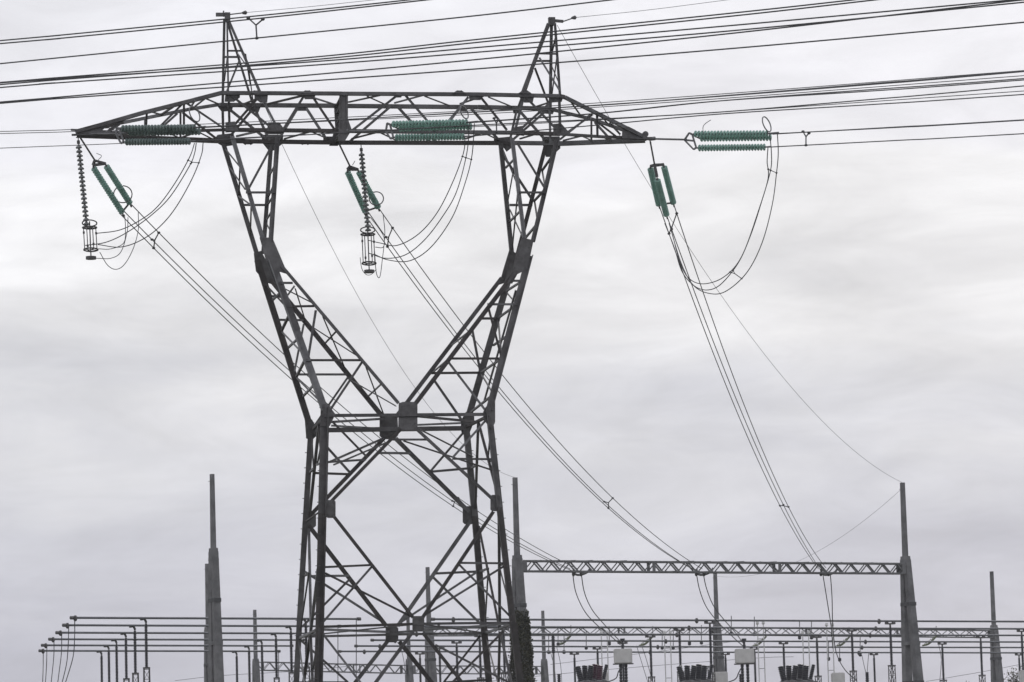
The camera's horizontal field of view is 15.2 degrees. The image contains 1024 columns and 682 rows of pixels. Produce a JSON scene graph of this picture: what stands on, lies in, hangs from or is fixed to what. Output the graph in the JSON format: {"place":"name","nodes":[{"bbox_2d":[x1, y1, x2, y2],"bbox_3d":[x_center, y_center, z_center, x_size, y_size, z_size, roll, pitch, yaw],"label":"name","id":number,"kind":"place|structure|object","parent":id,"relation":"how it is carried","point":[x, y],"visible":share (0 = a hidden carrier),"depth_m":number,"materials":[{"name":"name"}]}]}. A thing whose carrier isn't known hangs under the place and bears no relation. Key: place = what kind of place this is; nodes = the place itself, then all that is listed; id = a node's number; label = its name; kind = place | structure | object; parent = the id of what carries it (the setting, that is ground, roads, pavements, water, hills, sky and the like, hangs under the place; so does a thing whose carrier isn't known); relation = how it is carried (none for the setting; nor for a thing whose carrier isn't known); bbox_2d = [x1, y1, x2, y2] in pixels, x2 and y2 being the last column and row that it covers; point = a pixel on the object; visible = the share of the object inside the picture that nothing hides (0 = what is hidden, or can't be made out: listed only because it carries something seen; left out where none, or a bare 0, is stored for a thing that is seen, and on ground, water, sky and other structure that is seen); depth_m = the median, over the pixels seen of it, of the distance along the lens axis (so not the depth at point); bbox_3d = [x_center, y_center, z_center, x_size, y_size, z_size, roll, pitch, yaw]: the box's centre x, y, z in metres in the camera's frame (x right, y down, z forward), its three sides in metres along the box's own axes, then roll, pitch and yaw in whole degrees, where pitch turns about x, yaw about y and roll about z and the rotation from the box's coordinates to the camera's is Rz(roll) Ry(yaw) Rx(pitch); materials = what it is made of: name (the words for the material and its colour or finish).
{"place":"outdoors","nodes":[
{"label":"outdoors","id":0,"kind":"place"},
{"bbox_2d":[0,0,409,40],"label":"power conductor","id":1,"kind":"object","parent":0,"point":[206,20],"visible":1,"depth_m":125.18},
{"bbox_2d":[0,0,427,43],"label":"power conductor","id":2,"kind":"object","parent":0,"point":[214,22],"visible":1,"depth_m":125.08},
{"bbox_2d":[0,0,611,63],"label":"power conductor","id":3,"kind":"object","parent":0,"point":[308,32],"visible":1,"depth_m":123.66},
{"bbox_2d":[3,0,853,81],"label":"power conductor","id":4,"kind":"object","parent":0,"point":[444,42],"visible":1,"depth_m":121.84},
{"bbox_2d":[0,0,875,84],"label":"power conductor","id":5,"kind":"object","parent":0,"point":[463,43],"visible":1,"depth_m":121.45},
{"bbox_2d":[0,0,1010,83],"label":"power conductor","id":6,"kind":"object","parent":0,"point":[540,41],"visible":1,"depth_m":120.48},
{"bbox_2d":[0,70,1021,131],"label":"power conductor","id":7,"kind":"object","parent":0,"point":[591,103],"visible":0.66,"depth_m":212.55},
{"bbox_2d":[0,0,1022,102],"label":"power conductor","id":8,"kind":"object","parent":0,"point":[505,56],"visible":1,"depth_m":121.03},
{"bbox_2d":[0,91,1022,148],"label":"power conductor","id":9,"kind":"object","parent":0,"point":[621,118],"visible":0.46,"depth_m":209.59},
{"bbox_2d":[0,22,1023,103],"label":"power conductor","id":10,"kind":"object","parent":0,"point":[522,65],"visible":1,"depth_m":120.71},
{"bbox_2d":[0,2,1023,87],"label":"power conductor","id":11,"kind":"object","parent":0,"point":[504,49],"visible":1,"depth_m":121.09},
{"bbox_2d":[0,75,1023,133],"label":"power conductor","id":12,"kind":"object","parent":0,"point":[631,104],"visible":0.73,"depth_m":212.03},
{"bbox_2d":[0,0,1023,681],"label":"sky","id":13,"kind":"structure","parent":0,"point":[884,284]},
{"bbox_3d":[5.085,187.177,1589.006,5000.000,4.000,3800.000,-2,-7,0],"label":"ground","id":14,"kind":"structure","parent":0,"visible":0},
{"bbox_2d":[97,652,102,681],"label":"busbar support","id":15,"kind":"object","parent":14,"relation":"on","point":[101,666],"visible":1,"depth_m":328.85,"materials":[{"name":"metal"}]},
{"bbox_2d":[38,649,280,653],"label":"busbar","id":16,"kind":"object","parent":15,"relation":"on","point":[43,651],"visible":0.91,"depth_m":332.26,"materials":[{"name":"metal"}]},
{"bbox_2d":[104,646,110,681],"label":"busbar support","id":17,"kind":"object","parent":14,"relation":"on","point":[109,667],"visible":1,"depth_m":317.92,"materials":[{"name":"metal"}]},
{"bbox_2d":[41,643,293,647],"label":"busbar","id":18,"kind":"object","parent":17,"relation":"on","point":[45,645],"visible":0.89,"depth_m":321.23,"materials":[{"name":"metal"}]},
{"bbox_2d":[111,640,118,681],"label":"busbar support","id":19,"kind":"object","parent":14,"relation":"on","point":[116,659],"visible":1,"depth_m":306.73,"materials":[{"name":"metal"}]},
{"bbox_2d":[48,637,304,641],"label":"busbar","id":20,"kind":"object","parent":19,"relation":"on","point":[52,639],"visible":0.88,"depth_m":309.35,"materials":[{"name":"metal"}]},
{"bbox_2d":[120,634,129,681],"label":"busbar support","id":21,"kind":"object","parent":14,"relation":"on","point":[126,662],"visible":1,"depth_m":295.41,"materials":[{"name":"metal"}]},
{"bbox_2d":[55,630,314,635],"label":"busbar","id":22,"kind":"object","parent":21,"relation":"on","point":[60,632],"visible":0.67,"depth_m":297.74,"materials":[{"name":"metal"}]},
{"bbox_2d":[129,627,138,681],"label":"busbar support","id":23,"kind":"object","parent":14,"relation":"on","point":[135,656],"visible":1,"depth_m":283.55,"materials":[{"name":"metal"}]},
{"bbox_2d":[62,623,314,628],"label":"busbar","id":24,"kind":"object","parent":23,"relation":"on","point":[66,625],"visible":0.69,"depth_m":285.00,"materials":[{"name":"metal"}]},
{"bbox_2d":[140,619,150,681],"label":"busbar support","id":25,"kind":"object","parent":14,"relation":"on","point":[146,667],"visible":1,"depth_m":272.69,"materials":[{"name":"metal"}]},
{"bbox_2d":[69,615,360,620],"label":"busbar","id":26,"kind":"object","parent":25,"relation":"on","point":[74,617],"visible":0.94,"depth_m":276.35,"materials":[{"name":"metal"}]},
{"bbox_2d":[204,564,208,681],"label":"concrete post","id":27,"kind":"object","parent":14,"relation":"on","point":[206,664],"visible":0.5,"depth_m":357.75,"materials":[{"name":"grey concrete"}]},
{"bbox_2d":[208,474,223,681],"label":"concrete post","id":28,"kind":"object","parent":14,"relation":"on","point":[216,664],"visible":1,"depth_m":259.47,"materials":[{"name":"grey concrete"}]},
{"bbox_2d":[257,641,263,681],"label":"busbar support","id":29,"kind":"object","parent":14,"relation":"on","point":[262,666],"visible":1,"depth_m":315.05,"materials":[{"name":"metal"}]},
{"bbox_2d":[271,634,279,681],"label":"busbar support","id":30,"kind":"object","parent":14,"relation":"on","point":[276,663],"visible":1,"depth_m":303.38,"materials":[{"name":"metal"}]},
{"bbox_2d":[285,627,293,681],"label":"busbar support","id":31,"kind":"object","parent":14,"relation":"on","point":[291,653],"visible":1,"depth_m":291.46,"materials":[{"name":"metal"}]},
{"bbox_2d":[71,11,651,681],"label":"lattice pylon","id":32,"kind":"object","parent":14,"relation":"on","point":[269,267],"visible":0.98,"depth_m":171.50,"materials":[{"name":"metal"}]},
{"bbox_2d":[76,136,98,259],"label":"suspension insulator","id":33,"kind":"object","parent":32,"relation":"hanging from","point":[84,198],"visible":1,"depth_m":169.64,"materials":[{"name":"ceramic"}]},
{"bbox_2d":[85,143,196,245],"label":"jumper cable","id":34,"kind":"object","parent":33,"relation":"attached to","point":[155,211],"visible":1,"depth_m":168.57,"materials":[{"name":"metal"}]},
{"bbox_2d":[95,143,194,233],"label":"jumper cable","id":35,"kind":"object","parent":33,"relation":"attached to","point":[160,202],"visible":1,"depth_m":168.44,"materials":[{"name":"metal"}]},
{"bbox_2d":[79,136,132,216],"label":"tension insulator","id":36,"kind":"object","parent":32,"relation":"attached to","point":[118,185],"visible":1,"depth_m":171.40,"materials":[{"name":"glass"}]},
{"bbox_2d":[120,214,569,569],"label":"power conductor","id":37,"kind":"object","parent":36,"relation":"attached to","point":[310,395],"visible":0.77,"depth_m":197.34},
{"bbox_2d":[125,212,569,568],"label":"power conductor","id":38,"kind":"object","parent":36,"relation":"attached to","point":[288,369],"visible":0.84,"depth_m":194.41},
{"bbox_2d":[131,204,576,568],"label":"power conductor","id":39,"kind":"object","parent":36,"relation":"attached to","point":[321,388],"visible":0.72,"depth_m":196.91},
{"bbox_2d":[89,106,202,145],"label":"tension insulator","id":40,"kind":"object","parent":32,"relation":"attached to","point":[158,130],"visible":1,"depth_m":168.57,"materials":[{"name":"green glass"}]},
{"bbox_2d":[193,71,1023,127],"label":"power conductor","id":41,"kind":"object","parent":40,"relation":"attached to","point":[616,103],"visible":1,"depth_m":160.08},
{"bbox_2d":[194,85,1023,141],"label":"power conductor","id":42,"kind":"object","parent":40,"relation":"attached to","point":[617,117],"visible":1,"depth_m":160.33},
{"bbox_2d":[205,70,1023,127],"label":"power conductor","id":43,"kind":"object","parent":40,"relation":"attached to","point":[731,94],"visible":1,"depth_m":157.41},
{"bbox_2d":[338,143,383,212],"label":"tension insulator","id":44,"kind":"object","parent":32,"relation":"attached to","point":[357,193],"visible":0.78,"depth_m":174.64,"materials":[{"name":"glass"}]},
{"bbox_2d":[363,213,693,569],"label":"power conductor","id":45,"kind":"object","parent":44,"relation":"attached to","point":[510,405],"visible":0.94,"depth_m":210.11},
{"bbox_2d":[369,214,692,568],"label":"power conductor","id":46,"kind":"object","parent":44,"relation":"attached to","point":[510,400],"visible":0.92,"depth_m":210.86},
{"bbox_2d":[380,210,701,568],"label":"power conductor","id":47,"kind":"object","parent":44,"relation":"attached to","point":[524,401],"visible":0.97,"depth_m":211.53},
{"bbox_2d":[359,145,376,273],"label":"suspension insulator","id":48,"kind":"object","parent":32,"relation":"hanging from","point":[366,208],"visible":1,"depth_m":172.32,"materials":[{"name":"ceramic"}]},
{"bbox_2d":[242,55,514,477],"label":"earth wire","id":49,"kind":"object","parent":32,"relation":"attached to","point":[348,278],"visible":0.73,"depth_m":200.97,"materials":[{"name":"metal"}]},
{"bbox_2d":[346,105,475,140],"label":"tension insulator","id":50,"kind":"object","parent":32,"relation":"attached to","point":[403,124],"visible":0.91,"depth_m":169.12,"materials":[{"name":"green glass"}]},
{"bbox_2d":[369,137,464,245],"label":"jumper cable","id":51,"kind":"object","parent":50,"relation":"hanging from","point":[437,211],"visible":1,"depth_m":170.37,"materials":[{"name":"metal"}]},
{"bbox_2d":[466,79,1023,122],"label":"power conductor","id":52,"kind":"object","parent":50,"relation":"attached to","point":[746,99],"visible":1,"depth_m":163.20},
{"bbox_2d":[470,94,1023,136],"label":"power conductor","id":53,"kind":"object","parent":50,"relation":"attached to","point":[750,112],"visible":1,"depth_m":163.41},
{"bbox_2d":[476,78,1023,122],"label":"power conductor","id":54,"kind":"object","parent":50,"relation":"attached to","point":[834,92],"visible":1,"depth_m":161.83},
{"bbox_2d":[647,141,675,218],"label":"tension insulator","id":55,"kind":"object","parent":32,"relation":"attached to","point":[658,191],"visible":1,"depth_m":175.44,"materials":[{"name":"glass"}]},
{"bbox_2d":[660,208,817,567],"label":"power conductor","id":56,"kind":"object","parent":55,"relation":"attached to","point":[730,395],"visible":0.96,"depth_m":209.73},
{"bbox_2d":[668,219,820,569],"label":"power conductor","id":57,"kind":"object","parent":55,"relation":"attached to","point":[732,389],"visible":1,"depth_m":207.55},
{"bbox_2d":[674,207,825,567],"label":"power conductor","id":58,"kind":"object","parent":55,"relation":"attached to","point":[733,376],"visible":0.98,"depth_m":204.75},
{"bbox_2d":[649,116,778,150],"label":"tension insulator","id":59,"kind":"object","parent":32,"relation":"attached to","point":[727,135],"visible":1,"depth_m":172.76,"materials":[{"name":"green glass"}]},
{"bbox_2d":[664,148,768,289],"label":"jumper cable","id":60,"kind":"object","parent":59,"relation":"hanging from","point":[746,244],"visible":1,"depth_m":173.60,"materials":[{"name":"metal"}]},
{"bbox_2d":[767,133,1023,147],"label":"power conductor","id":61,"kind":"object","parent":59,"relation":"attached to","point":[897,140],"visible":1,"depth_m":169.67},
{"bbox_2d":[768,120,1023,133],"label":"power conductor","id":62,"kind":"object","parent":59,"relation":"attached to","point":[896,127],"visible":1,"depth_m":169.46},
{"bbox_2d":[669,133,778,294],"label":"jumper cable","id":63,"kind":"object","parent":62,"relation":"hanging from","point":[762,240],"visible":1,"depth_m":173.58,"materials":[{"name":"metal"}]},
{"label":"bundle spacer","id":64,"kind":"object","parent":63,"relation":"attached to","visible":0},
{"bbox_2d":[672,134,771,283],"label":"jumper cable","id":65,"kind":"object","parent":64,"relation":"hanging from","point":[750,236],"visible":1,"depth_m":174.30,"materials":[{"name":"metal"}]},
{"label":"bundle spacer","id":66,"kind":"object","parent":32,"relation":"attached to","visible":0},
{"bbox_2d":[369,123,469,258],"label":"jumper cable","id":67,"kind":"object","parent":66,"relation":"attached to","point":[445,211],"visible":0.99,"depth_m":170.17,"materials":[{"name":"metal"}]},
{"bbox_2d":[375,123,474,261],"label":"jumper cable","id":68,"kind":"object","parent":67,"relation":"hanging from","point":[454,212],"visible":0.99,"depth_m":170.00,"materials":[{"name":"metal"}]},
{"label":"bundle spacer","id":69,"kind":"object","parent":32,"relation":"attached to","visible":0},
{"bbox_2d":[98,143,203,247],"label":"jumper cable","id":70,"kind":"object","parent":69,"relation":"hanging from","point":[169,215],"visible":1,"depth_m":168.22,"materials":[{"name":"metal"}]},
{"bbox_2d":[252,610,548,681],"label":"gantry","id":71,"kind":"object","parent":14,"relation":"on","point":[411,670],"visible":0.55,"depth_m":467.86,"materials":[{"name":"metal"}]},
{"bbox_2d":[437,646,444,681],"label":"busbar support","id":72,"kind":"object","parent":14,"relation":"on","point":[439,662],"visible":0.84,"depth_m":338.42,"materials":[{"name":"metal"}]},
{"bbox_2d":[354,644,1023,649],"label":"busbar","id":73,"kind":"object","parent":72,"relation":"on","point":[657,646],"visible":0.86,"depth_m":357.30,"materials":[{"name":"metal"}]},
{"bbox_2d":[474,635,484,681],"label":"busbar support","id":74,"kind":"object","parent":14,"relation":"on","point":[480,662],"visible":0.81,"depth_m":314.70,"materials":[{"name":"metal"}]},
{"bbox_2d":[498,627,508,681],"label":"busbar support","id":75,"kind":"object","parent":14,"relation":"on","point":[504,662],"visible":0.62,"depth_m":302.65,"materials":[{"name":"metal"}]},
{"bbox_2d":[551,635,554,681],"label":"surge arrester","id":76,"kind":"object","parent":14,"relation":"on","point":[553,645],"visible":0.98,"depth_m":329.01,"materials":[{"name":"metal"}]},
{"bbox_2d":[575,664,608,681],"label":"circuit breaker","id":77,"kind":"object","parent":14,"relation":"on","point":[594,673],"visible":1,"depth_m":298.88,"materials":[{"name":"ceramic"}]},
{"bbox_2d":[613,638,633,681],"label":"instrument cabinet","id":78,"kind":"object","parent":14,"relation":"on","point":[622,656],"visible":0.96,"depth_m":316.66,"materials":[{"name":"metal"}]},
{"bbox_2d":[619,641,627,681],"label":"busbar support","id":79,"kind":"object","parent":14,"relation":"on","point":[623,670],"visible":0.45,"depth_m":337.52,"materials":[{"name":"metal"}]},
{"bbox_2d":[370,639,1023,643],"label":"busbar","id":80,"kind":"object","parent":79,"relation":"on","point":[665,641],"visible":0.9,"depth_m":342.97,"materials":[{"name":"metal"}]},
{"bbox_2d":[645,634,655,681],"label":"busbar support","id":81,"kind":"object","parent":14,"relation":"on","point":[651,677],"visible":1,"depth_m":325.11,"materials":[{"name":"metal"}]},
{"bbox_2d":[415,632,1023,637],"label":"busbar","id":82,"kind":"object","parent":81,"relation":"on","point":[676,634],"visible":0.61,"depth_m":332.34,"materials":[{"name":"metal"}]},
{"bbox_2d":[663,631,671,681],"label":"switch mast","id":83,"kind":"object","parent":14,"relation":"on","point":[670,655],"visible":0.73,"depth_m":348.98,"materials":[{"name":"metal"}]},
{"bbox_2d":[674,628,684,681],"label":"busbar support","id":84,"kind":"object","parent":14,"relation":"on","point":[679,640],"visible":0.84,"depth_m":312.98,"materials":[{"name":"metal"}]},
{"bbox_2d":[676,664,715,681],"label":"circuit breaker","id":85,"kind":"object","parent":14,"relation":"on","point":[699,671],"visible":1,"depth_m":298.88,"materials":[{"name":"ceramic"}]},
{"bbox_2d":[704,620,715,680],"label":"busbar support","id":86,"kind":"object","parent":14,"relation":"on","point":[710,638],"visible":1,"depth_m":301.04,"materials":[{"name":"metal"}]},
{"bbox_2d":[431,617,1023,623],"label":"busbar","id":87,"kind":"object","parent":86,"relation":"on","point":[696,620],"visible":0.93,"depth_m":302.62,"materials":[{"name":"metal"}]},
{"bbox_2d":[423,567,1003,681],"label":"gantry","id":88,"kind":"object","parent":14,"relation":"on","point":[719,665],"visible":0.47,"depth_m":396.19,"materials":[{"name":"metal"}]},
{"bbox_2d":[511,477,923,681],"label":"line gantry","id":89,"kind":"object","parent":14,"relation":"on","point":[911,655],"visible":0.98,"depth_m":279.44,"materials":[{"name":"metal"}]},
{"bbox_2d":[508,609,536,681],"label":"climbing ivy","id":90,"kind":"object","parent":89,"relation":"attached to","point":[529,654],"visible":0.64,"depth_m":268.43,"materials":[{"name":"green plant"}]},
{"bbox_2d":[557,25,900,481],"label":"earth wire","id":91,"kind":"object","parent":89,"relation":"attached to","point":[708,276],"visible":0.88,"depth_m":211.48,"materials":[{"name":"metal"}]},
{"bbox_2d":[830,575,856,680],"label":"dropper cable","id":92,"kind":"object","parent":89,"relation":"hanging from","point":[833,629],"visible":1,"depth_m":287.45,"materials":[{"name":"metal"}]},
{"bbox_2d":[713,672,727,681],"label":"instrument cabinet","id":93,"kind":"object","parent":14,"relation":"on","point":[721,676],"visible":0.82,"depth_m":303.43,"materials":[{"name":"metal"}]},
{"bbox_2d":[721,652,729,671],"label":"busbar support","id":94,"kind":"object","parent":14,"relation":"on","point":[725,658],"visible":0.64,"depth_m":373.00,"materials":[{"name":"metal"}]},
{"bbox_2d":[338,650,1023,654],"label":"busbar","id":95,"kind":"object","parent":94,"relation":"on","point":[365,651],"visible":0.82,"depth_m":369.50,"materials":[{"name":"metal"}]},
{"bbox_2d":[734,638,755,681],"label":"instrument cabinet","id":96,"kind":"object","parent":14,"relation":"on","point":[744,656],"visible":0.94,"depth_m":316.62,"materials":[{"name":"metal"}]},
{"bbox_2d":[756,622,765,681],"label":"switch mast","id":97,"kind":"object","parent":14,"relation":"on","point":[757,623],"visible":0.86,"depth_m":348.94,"materials":[{"name":"metal"}]},
{"bbox_2d":[778,664,816,681],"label":"circuit breaker","id":98,"kind":"object","parent":14,"relation":"on","point":[800,673],"visible":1,"depth_m":298.85,"materials":[{"name":"ceramic"}]},
{"bbox_2d":[812,635,821,681],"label":"busbar support","id":99,"kind":"object","parent":14,"relation":"on","point":[818,676],"visible":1,"depth_m":335.89,"materials":[{"name":"metal"}]},
{"bbox_2d":[825,623,834,681],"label":"switch mast","id":100,"kind":"object","parent":14,"relation":"on","point":[826,625],"visible":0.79,"depth_m":348.94,"materials":[{"name":"metal"}]},
{"bbox_2d":[831,672,844,681],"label":"instrument cabinet","id":101,"kind":"object","parent":14,"relation":"on","point":[837,677],"visible":1,"depth_m":303.40,"materials":[{"name":"metal"}]},
{"bbox_2d":[846,628,856,681],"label":"busbar support","id":102,"kind":"object","parent":14,"relation":"on","point":[852,671],"visible":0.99,"depth_m":323.62,"materials":[{"name":"metal"}]},
{"bbox_2d":[424,625,1023,630],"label":"busbar","id":103,"kind":"object","parent":102,"relation":"on","point":[689,628],"visible":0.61,"depth_m":317.19,"materials":[{"name":"metal"}]},
{"bbox_2d":[885,621,895,681],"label":"busbar support","id":104,"kind":"object","parent":14,"relation":"on","point":[891,650],"visible":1,"depth_m":311.38,"materials":[{"name":"metal"}]},
{"bbox_2d":[938,642,946,681],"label":"busbar support","id":105,"kind":"object","parent":14,"relation":"on","point":[942,659],"visible":1,"depth_m":360.74,"materials":[{"name":"metal"}]},
{"bbox_2d":[976,635,985,681],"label":"busbar support","id":106,"kind":"object","parent":14,"relation":"on","point":[981,661],"visible":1,"depth_m":347.23,"materials":[{"name":"metal"}]},
{"bbox_2d":[1017,629,1023,670],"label":"busbar support","id":107,"kind":"object","parent":14,"relation":"on","point":[1022,650],"visible":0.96,"depth_m":334.95,"materials":[{"name":"metal"}]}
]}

